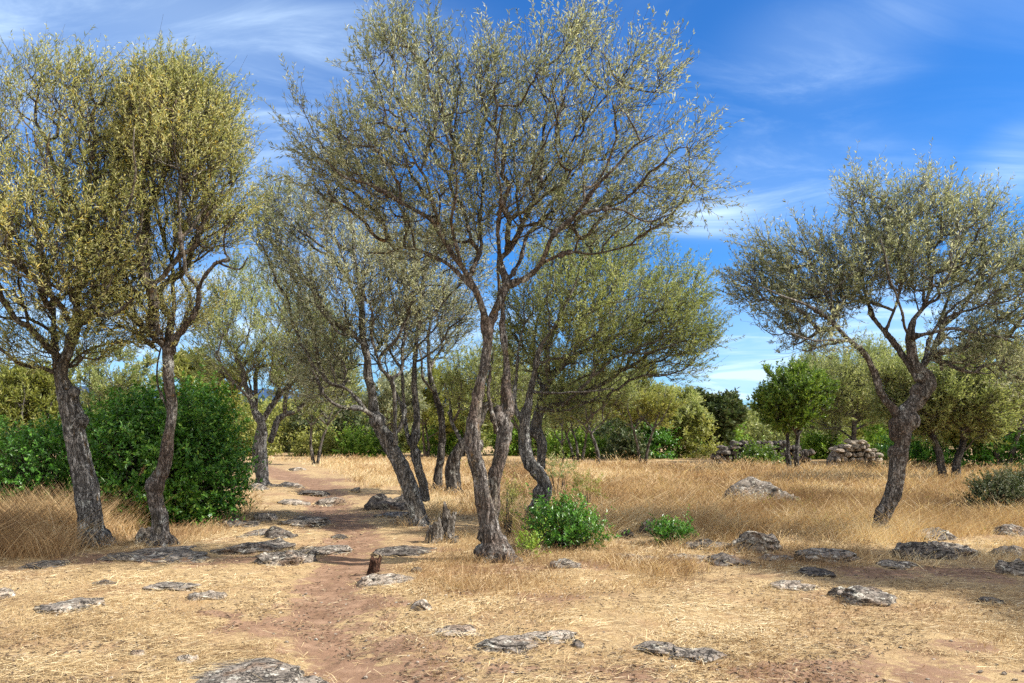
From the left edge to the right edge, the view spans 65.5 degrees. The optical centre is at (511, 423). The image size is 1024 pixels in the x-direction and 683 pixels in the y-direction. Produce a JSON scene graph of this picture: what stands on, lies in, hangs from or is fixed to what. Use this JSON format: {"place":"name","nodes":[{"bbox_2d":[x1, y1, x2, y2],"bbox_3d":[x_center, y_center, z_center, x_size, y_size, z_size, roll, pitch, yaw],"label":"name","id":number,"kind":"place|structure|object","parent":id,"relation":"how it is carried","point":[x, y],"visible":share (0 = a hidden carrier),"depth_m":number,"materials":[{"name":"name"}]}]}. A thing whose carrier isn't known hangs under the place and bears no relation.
{"place":"outdoors","nodes":[
{"label":"outdoors","id":0,"kind":"place"},
{"bbox_2d":[0,443,1023,682],"bbox_3d":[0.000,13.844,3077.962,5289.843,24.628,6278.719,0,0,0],"label":"ground","id":1,"kind":"structure","parent":0,"point":[315,477],"depth_m":6.87,"materials":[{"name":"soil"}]},
{"bbox_2d":[0,356,84,471],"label":"olive tree","id":2,"kind":"object","parent":1,"relation":"on","point":[24,395],"visible":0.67,"depth_m":16.98,"materials":[{"name":"green plant"}]},
{"bbox_2d":[18,560,70,569],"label":"rock","id":3,"kind":"object","parent":1,"relation":"on","point":[41,564],"visible":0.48,"depth_m":8.90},
{"bbox_2d":[0,404,109,504],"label":"lentisk bush","id":4,"kind":"object","parent":1,"relation":"on","point":[29,464],"visible":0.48,"depth_m":12.68,"materials":[{"name":"green plant"}]},
{"bbox_2d":[33,597,104,613],"bbox_3d":[-3.933,1.640,6.982,0.592,0.200,0.566,0,0,0],"label":"rock","id":5,"kind":"object","parent":1,"relation":"on","point":[80,603],"visible":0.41,"depth_m":6.88,"materials":[{"name":"stone"}]},
{"bbox_2d":[0,475,149,561],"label":"tall reedy grass","id":6,"kind":"structure","parent":1,"relation":"on","point":[40,508],"depth_m":10.55,"materials":[{"name":"plant"}]},
{"bbox_2d":[0,23,180,548],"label":"olive tree","id":7,"kind":"object","parent":1,"relation":"on","point":[84,478],"visible":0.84,"depth_m":10.08,"materials":[{"name":"green plant"}]},
{"bbox_2d":[0,484,183,559],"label":"grass clumps","id":8,"kind":"object","parent":1,"relation":"on","point":[70,550],"visible":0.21,"depth_m":9.64,"materials":[{"name":"plant"}]},
{"bbox_2d":[68,337,162,455],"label":"olive tree","id":9,"kind":"object","parent":1,"relation":"on","point":[124,382],"visible":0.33,"depth_m":22.42,"materials":[{"name":"green plant"}]},
{"bbox_2d":[96,545,209,562],"bbox_3d":[-4.252,1.629,9.723,1.434,0.153,1.338,0,0,0],"label":"rock","id":10,"kind":"object","parent":1,"relation":"on","point":[179,552],"visible":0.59,"depth_m":9.54,"materials":[{"name":"stone"}]},
{"bbox_2d":[41,357,271,526],"bbox_3d":[-6.004,0.476,13.248,3.963,3.226,3.346,0,0,0],"label":"lentisk bush","id":11,"kind":"object","parent":1,"relation":"on","point":[202,470],"visible":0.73,"depth_m":12.81,"materials":[{"name":"green plant"}]},
{"bbox_2d":[143,582,199,590],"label":"rock","id":12,"kind":"object","parent":1,"relation":"on","point":[175,586],"visible":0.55,"depth_m":7.72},
{"bbox_2d":[65,18,286,546],"bbox_3d":[-4.478,-1.720,10.594,2.534,7.075,2.650,0,0,-42],"label":"olive tree","id":13,"kind":"object","parent":1,"relation":"on","point":[172,97],"visible":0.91,"depth_m":10.35,"materials":[{"name":"green plant"}]},
{"bbox_2d":[132,485,268,546],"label":"short dry grass","id":14,"kind":"structure","parent":1,"relation":"on","point":[206,526],"depth_m":11.62,"materials":[{"name":"plant"}]},
{"bbox_2d":[158,344,253,422],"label":"olive tree","id":15,"kind":"object","parent":1,"relation":"on","point":[179,368],"visible":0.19,"depth_m":36.43,"materials":[{"name":"green plant"}]},
{"bbox_2d":[187,590,227,600],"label":"rock","id":16,"kind":"object","parent":1,"relation":"on","point":[209,593],"visible":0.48,"depth_m":7.34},
{"bbox_2d":[187,657,304,682],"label":"rock","id":17,"kind":"object","parent":1,"relation":"on","point":[266,670],"visible":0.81,"depth_m":5.08,"materials":[{"name":"stone"}]},
{"bbox_2d":[210,538,295,554],"bbox_3d":[-3.298,1.668,10.178,1.173,0.380,1.108,0,0,0],"label":"rock","id":18,"kind":"object","parent":1,"relation":"on","point":[262,546],"visible":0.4,"depth_m":9.89,"materials":[{"name":"stone"}]},
{"bbox_2d":[226,396,284,455],"bbox_3d":[-13.146,0.475,40.171,3.599,3.749,3.760,0,0,0],"label":"shrub","id":19,"kind":"object","parent":1,"relation":"on","point":[253,425],"visible":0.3,"depth_m":39.77,"materials":[{"name":"green plant"}]},
{"bbox_2d":[175,241,374,485],"bbox_3d":[-6.271,-1.497,20.733,4.495,6.607,4.531,0,0,-37],"label":"olive tree","id":20,"kind":"object","parent":1,"relation":"on","point":[228,320],"visible":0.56,"depth_m":20.40,"materials":[{"name":"green plant"}]},
{"bbox_2d":[264,526,297,539],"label":"rock","id":21,"kind":"object","parent":1,"relation":"on","point":[273,532],"visible":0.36,"depth_m":11.04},
{"bbox_2d":[254,550,316,565],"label":"rock","id":22,"kind":"object","parent":1,"relation":"on","point":[291,557],"visible":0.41,"depth_m":9.17,"materials":[{"name":"stone"}]},
{"bbox_2d":[261,395,313,451],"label":"shrub","id":23,"kind":"object","parent":1,"relation":"on","point":[282,440],"visible":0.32,"depth_m":44.31,"materials":[{"name":"green plant"}]},
{"bbox_2d":[277,516,330,527],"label":"rock","id":24,"kind":"object","parent":1,"relation":"on","point":[301,521],"visible":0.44,"depth_m":12.44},
{"bbox_2d":[277,387,349,452],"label":"shrub","id":25,"kind":"object","parent":1,"relation":"on","point":[303,422],"visible":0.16,"depth_m":43.64,"materials":[{"name":"green plant"}]},
{"bbox_2d":[265,359,367,464],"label":"olive tree","id":26,"kind":"object","parent":1,"relation":"on","point":[317,414],"visible":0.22,"depth_m":30.58,"materials":[{"name":"green plant"}]},
{"bbox_2d":[281,416,352,456],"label":"shrub","id":27,"kind":"object","parent":1,"relation":"on","point":[329,441],"visible":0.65,"depth_m":38.55,"materials":[{"name":"green plant"}]},
{"bbox_2d":[297,545,352,555],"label":"rock","id":28,"kind":"object","parent":1,"relation":"on","point":[330,550],"visible":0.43,"depth_m":10.02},
{"bbox_2d":[317,390,392,447],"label":"tree","id":29,"kind":"object","parent":1,"relation":"on","point":[360,420],"visible":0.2,"depth_m":43.48,"materials":[{"name":"green plant"}]},
{"bbox_2d":[216,154,512,526],"bbox_3d":[-2.260,-1.242,12.798,4.068,6.235,3.644,0,0,34],"label":"olive tree","id":30,"kind":"object","parent":1,"relation":"on","point":[415,496],"visible":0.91,"depth_m":12.49,"materials":[{"name":"green plant"}]},
{"bbox_2d":[328,416,405,457],"bbox_3d":[-7.203,1.050,38.863,4.115,2.997,3.456,0,0,27],"label":"shrub","id":31,"kind":"object","parent":1,"relation":"on","point":[359,444],"visible":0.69,"depth_m":38.44,"materials":[{"name":"green plant"}]},
{"bbox_2d":[268,450,473,517],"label":"pale meadow grass","id":32,"kind":"structure","parent":1,"relation":"on","point":[379,461],"depth_m":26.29,"materials":[{"name":"plant"}]},
{"bbox_2d":[364,494,406,510],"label":"boulder","id":33,"kind":"object","parent":1,"relation":"on","point":[380,502],"visible":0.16,"depth_m":14.89,"materials":[{"name":"stone"}]},
{"bbox_2d":[357,573,413,587],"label":"rock","id":34,"kind":"object","parent":1,"relation":"on","point":[376,579],"visible":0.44,"depth_m":8.11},
{"bbox_2d":[360,363,430,432],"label":"olive tree","id":35,"kind":"object","parent":1,"relation":"on","point":[385,390],"visible":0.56,"depth_m":35.46,"materials":[{"name":"green plant"}]},
{"bbox_2d":[373,545,436,556],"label":"rock","id":36,"kind":"object","parent":1,"relation":"on","point":[400,550],"visible":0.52,"depth_m":9.91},
{"bbox_2d":[377,360,467,456],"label":"olive tree","id":37,"kind":"object","parent":1,"relation":"on","point":[427,416],"visible":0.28,"depth_m":37.82,"materials":[{"name":"green plant"}]},
{"bbox_2d":[387,268,486,489],"bbox_3d":[-1.758,-1.111,19.572,2.387,5.805,1.931,0,0,-44],"label":"olive tree","id":38,"kind":"object","parent":1,"relation":"on","point":[437,476],"visible":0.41,"depth_m":19.45,"materials":[{"name":"green plant"}]},
{"bbox_2d":[424,501,458,543],"bbox_3d":[-0.975,1.374,10.862,0.562,0.625,0.408,0,0,0],"label":"tree stump","id":39,"kind":"object","parent":1,"relation":"on","point":[445,524],"visible":0.74,"depth_m":10.84,"materials":[{"name":"grey wood"}]},
{"bbox_2d":[417,408,493,455],"bbox_3d":[-2.941,0.522,39.980,4.214,3.614,3.345,0,0,0],"label":"shrub","id":40,"kind":"object","parent":1,"relation":"on","point":[451,443],"visible":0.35,"depth_m":39.56,"materials":[{"name":"green plant"}]},
{"bbox_2d":[434,625,480,637],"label":"rock","id":41,"kind":"object","parent":1,"relation":"on","point":[460,628],"visible":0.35,"depth_m":6.10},
{"bbox_2d":[424,382,492,455],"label":"olive tree","id":42,"kind":"object","parent":1,"relation":"on","point":[484,428],"visible":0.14,"depth_m":38.50,"materials":[{"name":"green plant"}]},
{"bbox_2d":[431,327,543,493],"bbox_3d":[-0.513,-0.283,18.721,2.866,4.171,2.632,0,0,0],"label":"olive tree","id":43,"kind":"object","parent":1,"relation":"on","point":[452,473],"visible":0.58,"depth_m":18.34,"materials":[{"name":"green plant"}]},
{"bbox_2d":[67,513,910,566],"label":"grass clumps","id":44,"kind":"object","parent":1,"relation":"on","point":[396,519],"visible":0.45,"depth_m":10.35,"materials":[{"name":"plant"}]},
{"bbox_2d":[473,635,537,654],"bbox_3d":[-0.010,1.643,5.753,0.494,0.194,0.496,0,0,31],"label":"rock","id":45,"kind":"object","parent":1,"relation":"on","point":[509,644],"visible":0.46,"depth_m":5.66,"materials":[{"name":"stone"}]},
{"bbox_2d":[260,0,752,563],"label":"olive tree","id":46,"kind":"object","parent":1,"relation":"on","point":[530,202],"visible":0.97,"depth_m":9.06,"materials":[{"name":"green plant"}]},
{"bbox_2d":[0,469,1020,682],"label":"dry grass fringe","id":47,"kind":"object","parent":1,"relation":"on","point":[539,647],"visible":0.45,"depth_m":7.99,"materials":[{"name":"plant"}]},
{"bbox_2d":[0,567,1023,682],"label":"short dry grass","id":48,"kind":"structure","parent":1,"relation":"on","point":[555,609],"depth_m":6.30,"materials":[{"name":"plant"}]},
{"bbox_2d":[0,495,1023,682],"bbox_3d":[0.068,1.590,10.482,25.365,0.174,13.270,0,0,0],"label":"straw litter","id":49,"kind":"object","parent":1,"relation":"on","point":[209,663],"visible":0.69,"depth_m":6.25,"materials":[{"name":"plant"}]},
{"bbox_2d":[482,417,542,455],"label":"shrub","id":50,"kind":"object","parent":1,"relation":"on","point":[513,445],"visible":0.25,"depth_m":39.61,"materials":[{"name":"green plant"}]},
{"bbox_2d":[2,509,1023,682],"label":"pebbles","id":51,"kind":"object","parent":1,"relation":"on","point":[676,619],"visible":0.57,"depth_m":5.58,"materials":[{"name":"stone"}]},
{"bbox_2d":[467,360,559,460],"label":"olive tree","id":52,"kind":"object","parent":1,"relation":"on","point":[515,423],"visible":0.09,"depth_m":33.42,"materials":[{"name":"green plant"}]},
{"bbox_2d":[498,465,535,537],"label":"shrub","id":53,"kind":"object","parent":1,"relation":"on","point":[512,492],"visible":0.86,"depth_m":11.18,"materials":[{"name":"beige plant"}]},
{"bbox_2d":[20,392,1023,445],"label":"scrub wood","id":54,"kind":"object","parent":1,"relation":"on","point":[860,435],"visible":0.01,"depth_m":57.63,"materials":[{"name":"green plant"}]},
{"bbox_2d":[512,516,552,556],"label":"shrub","id":55,"kind":"object","parent":1,"relation":"on","point":[527,544],"visible":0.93,"depth_m":9.54,"materials":[{"name":"green plant"}]},
{"bbox_2d":[523,630,577,643],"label":"rock","id":56,"kind":"object","parent":1,"relation":"on","point":[561,635],"visible":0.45,"depth_m":5.90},
{"bbox_2d":[532,396,588,463],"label":"olive tree","id":57,"kind":"object","parent":1,"relation":"on","point":[554,423],"visible":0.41,"depth_m":27.55,"materials":[{"name":"green plant"}]},
{"bbox_2d":[545,446,578,496],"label":"shrub","id":58,"kind":"object","parent":1,"relation":"on","point":[554,465],"visible":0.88,"depth_m":15.45,"materials":[{"name":"beige plant"}]},
{"bbox_2d":[514,425,613,458],"bbox_3d":[2.960,1.089,38.139,5.234,3.425,3.222,0,0,41],"label":"shrub","id":59,"kind":"object","parent":1,"relation":"on","point":[556,443],"visible":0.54,"depth_m":37.60,"materials":[{"name":"green plant"}]},
{"bbox_2d":[515,483,629,549],"bbox_3d":[0.740,1.259,10.314,1.307,1.005,1.165,0,0,-24],"label":"lentisk bush","id":60,"kind":"object","parent":1,"relation":"on","point":[572,525],"visible":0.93,"depth_m":10.12,"materials":[{"name":"green plant"}]},
{"bbox_2d":[549,378,606,461],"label":"olive tree","id":61,"kind":"object","parent":1,"relation":"on","point":[565,429],"visible":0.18,"depth_m":33.11,"materials":[{"name":"green plant"}]},
{"bbox_2d":[565,461,610,506],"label":"shrub","id":62,"kind":"object","parent":1,"relation":"on","point":[579,480],"visible":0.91,"depth_m":13.38,"materials":[{"name":"beige plant"}]},
{"bbox_2d":[551,365,646,465],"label":"olive tree","id":63,"kind":"object","parent":1,"relation":"on","point":[625,399],"visible":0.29,"depth_m":26.88,"materials":[{"name":"green plant"}]},
{"bbox_2d":[473,200,744,524],"bbox_3d":[1.614,-0.971,13.306,3.906,5.753,3.806,0,0,-43],"label":"olive tree","id":64,"kind":"object","parent":1,"relation":"on","point":[600,345],"visible":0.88,"depth_m":12.85,"materials":[{"name":"green plant"}]},
{"bbox_2d":[589,417,644,454],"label":"shrub","id":65,"kind":"object","parent":1,"relation":"on","point":[604,428],"visible":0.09,"depth_m":41.74,"materials":[{"name":"green plant"}]},
{"bbox_2d":[599,419,653,459],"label":"shrub","id":66,"kind":"object","parent":1,"relation":"on","point":[620,444],"visible":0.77,"depth_m":35.60,"materials":[{"name":"green plant"}]},
{"bbox_2d":[604,380,675,437],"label":"olive tree","id":67,"kind":"object","parent":1,"relation":"on","point":[642,421],"visible":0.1,"depth_m":37.10,"materials":[{"name":"green plant"}]},
{"bbox_2d":[598,357,690,463],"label":"olive tree","id":68,"kind":"object","parent":1,"relation":"on","point":[652,409],"visible":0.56,"depth_m":31.20,"materials":[{"name":"green plant"}]},
{"bbox_2d":[609,421,683,459],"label":"shrub","id":69,"kind":"object","parent":1,"relation":"on","point":[656,447],"visible":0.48,"depth_m":36.46,"materials":[{"name":"green plant"}]},
{"bbox_2d":[633,640,676,655],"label":"rock","id":70,"kind":"object","parent":1,"relation":"on","point":[651,646],"visible":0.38,"depth_m":5.61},
{"bbox_2d":[641,504,698,543],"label":"lentisk bush","id":71,"kind":"object","parent":1,"relation":"on","point":[668,529],"visible":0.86,"depth_m":10.53,"materials":[{"name":"green plant"}]},
{"bbox_2d":[641,381,717,455],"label":"olive tree","id":72,"kind":"object","parent":1,"relation":"on","point":[692,406],"visible":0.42,"depth_m":37.50,"materials":[{"name":"green plant"}]},
{"bbox_2d":[662,397,722,458],"bbox_3d":[8.248,0.460,38.158,3.750,3.512,3.610,0,0,0],"label":"shrub","id":73,"kind":"object","parent":1,"relation":"on","point":[691,444],"visible":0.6,"depth_m":37.37,"materials":[{"name":"green plant"}]},
{"bbox_2d":[664,647,726,663],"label":"rock","id":74,"kind":"object","parent":1,"relation":"on","point":[707,653],"visible":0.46,"depth_m":5.42,"materials":[{"name":"stone"}]},
{"bbox_2d":[682,539,731,550],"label":"rock","id":75,"kind":"object","parent":1,"relation":"on","point":[708,541],"visible":0.25,"depth_m":10.23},
{"bbox_2d":[685,386,749,454],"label":"evergreen tree","id":76,"kind":"object","parent":1,"relation":"on","point":[727,409],"visible":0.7,"depth_m":39.16,"materials":[{"name":"green plant"}]},
{"bbox_2d":[707,552,754,565],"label":"rock","id":77,"kind":"object","parent":1,"relation":"on","point":[730,559],"visible":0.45,"depth_m":9.06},
{"bbox_2d":[445,451,1023,546],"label":"grass clumps","id":78,"kind":"object","parent":1,"relation":"on","point":[737,521],"visible":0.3,"depth_m":12.60,"materials":[{"name":"plant"}]},
{"bbox_2d":[731,531,781,553],"bbox_3d":[3.062,1.721,10.054,0.726,0.760,0.704,0,0,0],"label":"rock","id":79,"kind":"object","parent":1,"relation":"on","point":[771,542],"visible":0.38,"depth_m":9.82,"materials":[{"name":"stone"}]},
{"bbox_2d":[722,476,800,505],"bbox_3d":[4.746,2.045,15.509,2.182,2.018,1.000,0,0,0],"label":"boulder","id":80,"kind":"object","parent":1,"relation":"on","point":[748,482],"visible":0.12,"depth_m":15.42,"materials":[{"name":"stone"}]},
{"bbox_2d":[726,431,799,467],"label":"shrub","id":81,"kind":"object","parent":1,"relation":"on","point":[758,452],"visible":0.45,"depth_m":29.21,"materials":[{"name":"green plant"}]},
{"bbox_2d":[710,440,817,465],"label":"dry stone wall","id":82,"kind":"structure","parent":1,"relation":"on","point":[723,452],"depth_m":30.57,"materials":[{"name":"stone"}]},
{"bbox_2d":[735,402,792,441],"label":"shrub","id":83,"kind":"object","parent":1,"relation":"on","point":[749,431],"visible":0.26,"depth_m":49.49,"materials":[{"name":"green plant"}]},
{"bbox_2d":[768,580,818,590],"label":"rock","id":84,"kind":"object","parent":1,"relation":"on","point":[789,584],"visible":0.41,"depth_m":7.69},
{"bbox_2d":[745,355,844,469],"bbox_3d":[8.509,-0.227,24.053,2.540,3.748,2.587,0,0,44],"label":"carob tree","id":85,"kind":"object","parent":1,"relation":"on","point":[795,394],"visible":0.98,"depth_m":23.77,"materials":[{"name":"green plant"}]},
{"bbox_2d":[574,522,1023,581],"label":"grass clumps","id":86,"kind":"object","parent":1,"relation":"on","point":[664,570],"visible":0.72,"depth_m":9.67,"materials":[{"name":"plant"}]},
{"bbox_2d":[597,529,1023,574],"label":"short dry grass","id":87,"kind":"structure","parent":1,"relation":"on","point":[794,557],"depth_m":9.20,"materials":[{"name":"plant"}]},
{"bbox_2d":[794,567,835,577],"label":"rock","id":88,"kind":"object","parent":1,"relation":"on","point":[814,572],"visible":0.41,"depth_m":8.39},
{"bbox_2d":[794,427,856,459],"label":"shrub","id":89,"kind":"object","parent":1,"relation":"on","point":[821,450],"visible":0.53,"depth_m":35.55,"materials":[{"name":"green plant"}]},
{"bbox_2d":[784,344,866,452],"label":"olive tree","id":90,"kind":"object","parent":1,"relation":"on","point":[826,419],"visible":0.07,"depth_m":35.32,"materials":[{"name":"green plant"}]},
{"bbox_2d":[794,548,860,562],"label":"rock","id":91,"kind":"object","parent":1,"relation":"on","point":[815,552],"visible":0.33,"depth_m":9.23,"materials":[{"name":"stone"}]},
{"bbox_2d":[775,322,934,440],"bbox_3d":[14.177,-1.333,32.642,7.227,6.009,5.128,0,0,23],"label":"olive tree","id":92,"kind":"object","parent":1,"relation":"on","point":[849,375],"visible":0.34,"depth_m":32.06,"materials":[{"name":"green plant"}]},
{"bbox_2d":[826,439,883,465],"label":"dry stone wall","id":93,"kind":"structure","parent":1,"relation":"on","point":[853,450],"depth_m":30.99,"materials":[{"name":"stone"}]},
{"bbox_2d":[700,137,1023,531],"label":"olive tree","id":94,"kind":"object","parent":1,"relation":"on","point":[893,247],"visible":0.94,"depth_m":11.15,"materials":[{"name":"green plant"}]},
{"bbox_2d":[827,585,896,606],"bbox_3d":[3.228,1.678,7.213,0.695,0.418,0.663,0,0,0],"label":"rock","id":95,"kind":"object","parent":1,"relation":"on","point":[861,595],"visible":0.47,"depth_m":7.02,"materials":[{"name":"stone"}]},
{"bbox_2d":[857,418,888,447],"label":"shrub","id":96,"kind":"object","parent":1,"relation":"on","point":[867,433],"visible":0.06,"depth_m":46.09,"materials":[{"name":"green plant"}]},
{"bbox_2d":[875,559,917,569],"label":"rock","id":97,"kind":"object","parent":1,"relation":"on","point":[890,564],"visible":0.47,"depth_m":8.90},
{"bbox_2d":[872,425,968,467],"bbox_3d":[13.903,1.021,26.943,3.138,2.409,2.543,0,0,30],"label":"shrub","id":98,"kind":"object","parent":1,"relation":"on","point":[919,452],"visible":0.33,"depth_m":26.74,"materials":[{"name":"green plant"}]},
{"bbox_2d":[891,541,957,560],"bbox_3d":[4.941,1.757,9.626,0.751,0.670,0.719,0,0,0],"label":"rock","id":99,"kind":"object","parent":1,"relation":"on","point":[900,548],"visible":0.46,"depth_m":9.48,"materials":[{"name":"stone"}]},
{"bbox_2d":[911,527,956,541],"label":"rock","id":100,"kind":"object","parent":1,"relation":"on","point":[943,537],"visible":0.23,"depth_m":10.98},
{"bbox_2d":[858,332,1023,479],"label":"olive tree","id":101,"kind":"object","parent":1,"relation":"on","point":[945,404],"visible":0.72,"depth_m":20.15,"materials":[{"name":"green plant"}]},
{"bbox_2d":[927,541,979,556],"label":"rock","id":102,"kind":"object","parent":1,"relation":"on","point":[942,545],"visible":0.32,"depth_m":9.79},
{"bbox_2d":[926,430,1022,469],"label":"shrub","id":103,"kind":"object","parent":1,"relation":"on","point":[985,453],"visible":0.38,"depth_m":25.47,"materials":[{"name":"green plant"}]},
{"bbox_2d":[929,326,1023,465],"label":"olive tree","id":104,"kind":"object","parent":1,"relation":"on","point":[955,435],"visible":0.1,"depth_m":25.47,"materials":[{"name":"green plant"}]},
{"bbox_2d":[950,456,1023,512],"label":"shrub","id":105,"kind":"object","parent":1,"relation":"on","point":[1008,483],"visible":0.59,"depth_m":13.52,"materials":[{"name":"green plant"}]},
{"bbox_2d":[995,558,1023,575],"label":"rock","id":106,"kind":"object","parent":1,"relation":"on","point":[1016,566],"visible":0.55,"depth_m":8.53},
{"bbox_2d":[0,0,1023,406],"label":"sky","id":107,"kind":"structure","parent":0,"point":[808,79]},
{"bbox_2d":[378,526,708,602],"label":"short dry grass","id":108,"kind":"structure","parent":0,"point":[501,577],"depth_m":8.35,"materials":[{"name":"plant"}]},
{"bbox_2d":[460,458,1023,500],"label":"tall dry grass","id":109,"kind":"structure","parent":0,"point":[609,474],"depth_m":21.05,"materials":[{"name":"plant"}]},
{"bbox_2d":[470,480,1023,549],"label":"tall dry grass","id":110,"kind":"structure","parent":0,"point":[979,522],"depth_m":12.67,"materials":[{"name":"plant"}]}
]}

